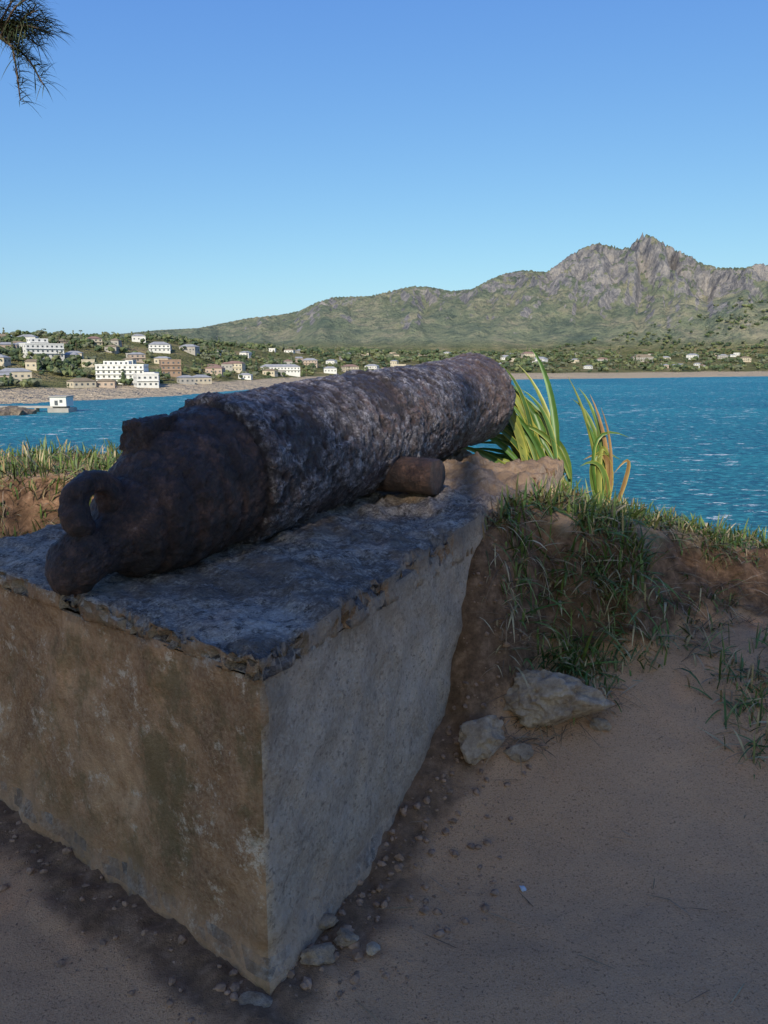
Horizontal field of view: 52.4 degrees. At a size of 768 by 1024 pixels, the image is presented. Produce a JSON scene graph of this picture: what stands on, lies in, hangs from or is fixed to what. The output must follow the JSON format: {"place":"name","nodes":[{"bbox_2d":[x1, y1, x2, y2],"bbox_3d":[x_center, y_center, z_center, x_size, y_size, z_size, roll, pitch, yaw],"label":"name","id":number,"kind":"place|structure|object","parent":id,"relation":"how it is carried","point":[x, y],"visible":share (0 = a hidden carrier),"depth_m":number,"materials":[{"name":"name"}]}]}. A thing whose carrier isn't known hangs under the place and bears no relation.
{"place":"outdoors","nodes":[
{"label":"outdoors","id":0,"kind":"place"},
{"bbox_2d":[0,452,767,1023],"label":"ground","id":1,"kind":"structure","parent":0,"point":[650,794],"depth_m":2.30,"materials":[{"name":"soil"}]},
{"bbox_2d":[0,0,74,113],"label":"casuarina tree","id":2,"kind":"object","parent":1,"relation":"on","point":[22,24],"visible":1,"depth_m":4.01,"materials":[{"name":"green plant"}]},
{"bbox_2d":[0,448,563,995],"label":"concrete plinth","id":3,"kind":"structure","parent":1,"relation":"on","point":[222,754],"depth_m":2.19,"materials":[{"name":"grey concrete"}]},
{"bbox_2d":[44,352,515,595],"bbox_3d":[-0.177,-0.339,3.365,0.850,0.715,2.988,6,12,29],"label":"old cannon","id":4,"kind":"object","parent":3,"relation":"on","point":[196,479],"visible":0.99,"depth_m":2.58,"materials":[{"name":"metal"}]},
{"bbox_2d":[237,913,379,1007],"bbox_3d":[-0.214,1.132,1.967,0.397,0.081,0.169,-6,13,-30],"label":"concrete rubble","id":5,"kind":"object","parent":1,"relation":"on","point":[318,954],"visible":0.92,"depth_m":1.96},
{"bbox_2d":[0,527,731,1023],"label":"pebbles","id":6,"kind":"object","parent":1,"relation":"on","point":[306,981],"visible":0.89,"depth_m":2.22,"materials":[{"name":"pale rock"}]},
{"bbox_2d":[0,477,767,1023],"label":"dry roots","id":7,"kind":"object","parent":1,"relation":"on","point":[556,735],"visible":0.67,"depth_m":3.18,"materials":[{"name":"brown plant"}]},
{"bbox_2d":[458,715,504,764],"bbox_3d":[0.339,0.790,2.718,0.164,0.175,0.194,0,11,0],"label":"stone","id":8,"kind":"object","parent":1,"relation":"on","point":[478,739],"visible":0.98,"depth_m":2.66,"materials":[{"name":"grey stone"}]},
{"bbox_2d":[463,348,571,487],"bbox_3d":[0.743,-0.561,4.873,0.825,0.938,0.446,0,11,0],"label":"pandanus plant","id":9,"kind":"object","parent":1,"relation":"on","point":[530,431],"visible":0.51,"depth_m":4.75,"materials":[{"name":"green plant"}]},
{"bbox_2d":[502,743,533,762],"bbox_3d":[0.470,0.832,2.704,0.096,0.064,0.079,-6,12,-27],"label":"stone","id":10,"kind":"object","parent":1,"relation":"on","point":[516,751],"visible":0.98,"depth_m":2.69,"materials":[{"name":"grey stone"}]},
{"bbox_2d":[519,885,525,891],"bbox_3d":[0.400,1.083,2.246,0.016,0.016,0.019,-4,12,-20],"label":"blue pebble","id":11,"kind":"object","parent":1,"relation":"on","point":[522,888],"visible":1,"depth_m":2.24,"materials":[{"name":"stone"}]},
{"bbox_2d":[503,669,614,727],"bbox_3d":[0.609,0.690,2.854,0.386,0.232,0.268,9,14,39],"label":"boulder","id":12,"kind":"object","parent":1,"relation":"on","point":[547,698],"visible":0.94,"depth_m":2.79,"materials":[{"name":"grey stone"}]},
{"bbox_2d":[568,377,630,502],"bbox_3d":[1.152,-0.312,4.214,0.350,0.822,0.148,3,11,16],"label":"pandanus plant","id":13,"kind":"object","parent":1,"relation":"on","point":[601,472],"visible":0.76,"depth_m":4.22,"materials":[{"name":"green plant"}]},
{"bbox_2d":[589,718,611,730],"bbox_3d":[0.783,0.769,2.815,0.076,0.049,0.060,6,12,27],"label":"stone","id":14,"kind":"object","parent":1,"relation":"on","point":[602,724],"visible":0.96,"depth_m":2.80,"materials":[{"name":"grey stone"}]},
{"bbox_2d":[0,232,767,403],"bbox_3d":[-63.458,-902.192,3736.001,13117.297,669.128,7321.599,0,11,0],"label":"hills","id":15,"kind":"structure","parent":0,"point":[605,295],"depth_m":2245.19,"materials":[{"name":"green plant"}]},
{"bbox_2d":[0,354,10,366],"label":"town house","id":16,"kind":"structure","parent":15,"relation":"on","point":[5,361],"depth_m":579.94,"materials":[{"name":"beige paint"}]},
{"bbox_2d":[0,372,12,377],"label":"town house","id":17,"kind":"structure","parent":15,"relation":"on","point":[3,373],"depth_m":519.24,"materials":[{"name":"grey paint"}]},
{"bbox_2d":[0,342,16,348],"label":"town house","id":18,"kind":"structure","parent":15,"relation":"on","point":[4,344],"depth_m":633.66,"materials":[{"name":"paint"}]},
{"bbox_2d":[0,368,32,380],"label":"house","id":19,"kind":"structure","parent":15,"relation":"on","point":[19,374],"depth_m":533.11,"materials":[{"name":"beige paint"}]},
{"bbox_2d":[17,334,38,337],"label":"town house","id":20,"kind":"structure","parent":15,"relation":"on","point":[29,336],"depth_m":710.29,"materials":[{"name":"white paint"}]},
{"bbox_2d":[24,359,41,370],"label":"town house","id":21,"kind":"structure","parent":15,"relation":"on","point":[30,364],"depth_m":581.72,"materials":[{"name":"beige paint"}]},
{"bbox_2d":[19,338,64,360],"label":"white hotel","id":22,"kind":"structure","parent":15,"relation":"on","point":[39,345],"depth_m":623.73,"materials":[{"name":"paint"}]},
{"bbox_2d":[58,339,69,343],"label":"town house","id":23,"kind":"structure","parent":15,"relation":"on","point":[62,341],"depth_m":730.61,"materials":[{"name":"pink paint"}]},
{"bbox_2d":[64,352,79,357],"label":"town house","id":24,"kind":"structure","parent":15,"relation":"on","point":[67,354],"depth_m":643.10,"materials":[{"name":"grey concrete"}]},
{"bbox_2d":[66,351,83,358],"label":"town house","id":25,"kind":"structure","parent":15,"relation":"on","point":[80,353],"depth_m":655.40,"materials":[{"name":"beige paint"}]},
{"bbox_2d":[66,378,95,387],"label":"town house","id":26,"kind":"structure","parent":15,"relation":"on","point":[81,383],"depth_m":521.48,"materials":[{"name":"beige paint"}]},
{"bbox_2d":[81,359,94,367],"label":"town house","id":27,"kind":"structure","parent":15,"relation":"on","point":[92,361],"depth_m":619.69,"materials":[{"name":"beige paint"}]},
{"bbox_2d":[87,336,102,346],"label":"town house","id":28,"kind":"structure","parent":15,"relation":"on","point":[97,340],"depth_m":747.53,"materials":[{"name":"beige paint"}]},
{"bbox_2d":[96,379,115,387],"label":"town house","id":29,"kind":"structure","parent":15,"relation":"on","point":[107,383],"depth_m":532.33,"materials":[{"name":"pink paint"}]},
{"bbox_2d":[104,345,119,353],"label":"town house","id":30,"kind":"structure","parent":15,"relation":"on","point":[117,350],"depth_m":724.45,"materials":[{"name":"grey concrete"}]},
{"bbox_2d":[110,338,121,346],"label":"town house","id":31,"kind":"structure","parent":15,"relation":"on","point":[115,341],"depth_m":762.20,"materials":[{"name":"grey concrete"}]},
{"bbox_2d":[95,361,159,384],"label":"white apartment building","id":32,"kind":"structure","parent":15,"relation":"on","point":[108,370],"depth_m":562.29,"materials":[{"name":"paint"}]},
{"bbox_2d":[121,358,136,363],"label":"town house","id":33,"kind":"structure","parent":15,"relation":"on","point":[133,360],"depth_m":665.80,"materials":[{"name":"white paint"}]},
{"bbox_2d":[128,352,145,362],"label":"town house","id":34,"kind":"structure","parent":15,"relation":"on","point":[139,357],"depth_m":687.32,"materials":[{"name":"pink paint"}]},
{"bbox_2d":[131,334,145,342],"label":"town house","id":35,"kind":"structure","parent":15,"relation":"on","point":[137,337],"depth_m":836.33,"materials":[{"name":"white paint"}]},
{"bbox_2d":[133,373,158,387],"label":"white apartment building","id":36,"kind":"structure","parent":15,"relation":"on","point":[145,380],"depth_m":547.43,"materials":[{"name":"paint"}]},
{"bbox_2d":[148,342,170,353],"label":"town house","id":37,"kind":"structure","parent":15,"relation":"on","point":[159,347],"depth_m":767.36,"materials":[{"name":"white paint"}]},
{"bbox_2d":[154,356,170,363],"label":"town house","id":38,"kind":"structure","parent":15,"relation":"on","point":[156,360],"depth_m":698.05,"materials":[{"name":"beige paint"}]},
{"bbox_2d":[159,359,180,376],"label":"brown apartment building","id":39,"kind":"structure","parent":15,"relation":"on","point":[172,367],"depth_m":639.36,"materials":[{"name":"brick"}]},
{"bbox_2d":[177,375,194,384],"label":"town house","id":40,"kind":"structure","parent":15,"relation":"on","point":[185,379],"depth_m":609.63,"materials":[{"name":"grey concrete"}]},
{"bbox_2d":[179,344,199,355],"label":"town house","id":41,"kind":"structure","parent":15,"relation":"on","point":[194,349],"depth_m":812.96,"materials":[{"name":"beige paint"}]},
{"bbox_2d":[193,375,211,383],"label":"town house","id":42,"kind":"structure","parent":15,"relation":"on","point":[202,379],"depth_m":630.99,"materials":[{"name":"beige paint"}]},
{"bbox_2d":[205,366,224,376],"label":"town house","id":43,"kind":"structure","parent":15,"relation":"on","point":[219,369],"depth_m":727.18,"materials":[{"name":"pink paint"}]},
{"bbox_2d":[221,362,232,370],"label":"town house","id":44,"kind":"structure","parent":15,"relation":"on","point":[227,365],"depth_m":785.98,"materials":[{"name":"white paint"}]},
{"bbox_2d":[229,361,244,372],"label":"town house","id":45,"kind":"structure","parent":15,"relation":"on","point":[238,367],"depth_m":787.01,"materials":[{"name":"beige paint"}]},
{"bbox_2d":[238,373,252,379],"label":"town house","id":46,"kind":"structure","parent":15,"relation":"on","point":[247,376],"depth_m":734.38,"materials":[{"name":"white paint"}]},
{"bbox_2d":[239,351,251,357],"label":"town house","id":47,"kind":"structure","parent":15,"relation":"on","point":[248,353],"depth_m":950.85,"materials":[{"name":"white paint"}]},
{"bbox_2d":[262,369,277,376],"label":"town house","id":48,"kind":"structure","parent":15,"relation":"on","point":[274,372],"depth_m":824.72,"materials":[{"name":"beige paint"}]},
{"bbox_2d":[260,364,299,376],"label":"white school building","id":49,"kind":"structure","parent":15,"relation":"on","point":[292,369],"depth_m":874.28,"materials":[{"name":"paint"}]},
{"bbox_2d":[283,359,292,363],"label":"town house","id":50,"kind":"structure","parent":15,"relation":"on","point":[287,361],"depth_m":968.29,"materials":[{"name":"grey concrete"}]},
{"bbox_2d":[284,349,294,352],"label":"town house","id":51,"kind":"structure","parent":15,"relation":"on","point":[289,350],"depth_m":1173.35,"materials":[{"name":"white paint"}]},
{"bbox_2d":[302,358,317,367],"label":"town house","id":52,"kind":"structure","parent":15,"relation":"on","point":[307,361],"depth_m":1021.13,"materials":[{"name":"pink paint"}]},
{"bbox_2d":[323,366,336,373],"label":"town house","id":53,"kind":"structure","parent":15,"relation":"on","point":[330,369],"depth_m":977.49,"materials":[{"name":"white paint"}]},
{"bbox_2d":[326,359,336,363],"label":"town house","id":54,"kind":"structure","parent":15,"relation":"on","point":[332,361],"depth_m":1089.88,"materials":[{"name":"white paint"}]},
{"bbox_2d":[341,364,358,371],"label":"town house","id":55,"kind":"structure","parent":15,"relation":"on","point":[344,368],"depth_m":1026.90,"materials":[{"name":"beige paint"}]},
{"bbox_2d":[364,364,378,369],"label":"town house","id":56,"kind":"structure","parent":15,"relation":"on","point":[374,366],"depth_m":1096.18,"materials":[{"name":"white paint"}]},
{"bbox_2d":[0,296,767,386],"bbox_3d":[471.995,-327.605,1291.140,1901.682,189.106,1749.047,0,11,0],"label":"distant trees","id":57,"kind":"object","parent":15,"relation":"on","point":[69,366],"visible":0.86,"depth_m":1193.33,"materials":[{"name":"green plant"}]},
{"bbox_2d":[390,360,398,363],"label":"town house","id":58,"kind":"structure","parent":15,"relation":"on","point":[394,362],"depth_m":1199.63,"materials":[{"name":"beige paint"}]},
{"bbox_2d":[390,364,405,366],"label":"town house","id":59,"kind":"structure","parent":15,"relation":"on","point":[392,365],"depth_m":1123.42,"materials":[{"name":"beige paint"}]},
{"bbox_2d":[520,352,534,358],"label":"town house","id":60,"kind":"structure","parent":15,"relation":"on","point":[531,354],"depth_m":1537.21,"materials":[{"name":"beige paint"}]},
{"bbox_2d":[532,357,547,362],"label":"town house","id":61,"kind":"structure","parent":15,"relation":"on","point":[544,359],"depth_m":1419.57,"materials":[{"name":"white paint"}]},
{"bbox_2d":[584,365,592,368],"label":"town house","id":62,"kind":"structure","parent":15,"relation":"on","point":[588,366],"depth_m":1348.70,"materials":[{"name":"white paint"}]},
{"bbox_2d":[597,357,607,360],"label":"town house","id":63,"kind":"structure","parent":15,"relation":"on","point":[601,359],"depth_m":1509.90,"materials":[{"name":"beige paint"}]},
{"bbox_2d":[631,354,653,362],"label":"town house","id":64,"kind":"structure","parent":15,"relation":"on","point":[642,357],"depth_m":1529.41,"materials":[{"name":"beige paint"}]},
{"bbox_2d":[686,354,698,359],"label":"town house","id":65,"kind":"structure","parent":15,"relation":"on","point":[689,356],"depth_m":1642.16,"materials":[{"name":"white paint"}]},
{"bbox_2d":[717,354,727,358],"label":"town house","id":66,"kind":"structure","parent":15,"relation":"on","point":[721,356],"depth_m":1664.91,"materials":[{"name":"white paint"}]},
{"bbox_2d":[740,356,750,361],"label":"town house","id":67,"kind":"structure","parent":15,"relation":"on","point":[745,358],"depth_m":1602.12,"materials":[{"name":"beige paint"}]},
{"bbox_2d":[0,376,767,541],"bbox_3d":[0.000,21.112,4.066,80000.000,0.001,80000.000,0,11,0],"label":"sea","id":68,"kind":"structure","parent":0,"point":[697,446],"depth_m":241.56,"materials":[{"name":"liquid"}]},
{"bbox_2d":[0,406,36,415],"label":"rocky point","id":69,"kind":"structure","parent":68,"relation":"in","point":[10,410],"depth_m":320.35,"materials":[{"name":"beige stone"}]},
{"bbox_2d":[0,395,76,412],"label":"jetty","id":70,"kind":"object","parent":68,"relation":"in","point":[61,403],"visible":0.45,"depth_m":336.38,"materials":[{"name":"grey concrete"}]},
{"bbox_2d":[0,434,767,777],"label":"grass","id":71,"kind":"structure","parent":0,"point":[600,506],"depth_m":3.25,"materials":[{"name":"green plant"}]},
{"bbox_2d":[0,0,767,335],"label":"sky","id":72,"kind":"structure","parent":0,"point":[200,163],"materials":[{"name":"blue"}]}
]}

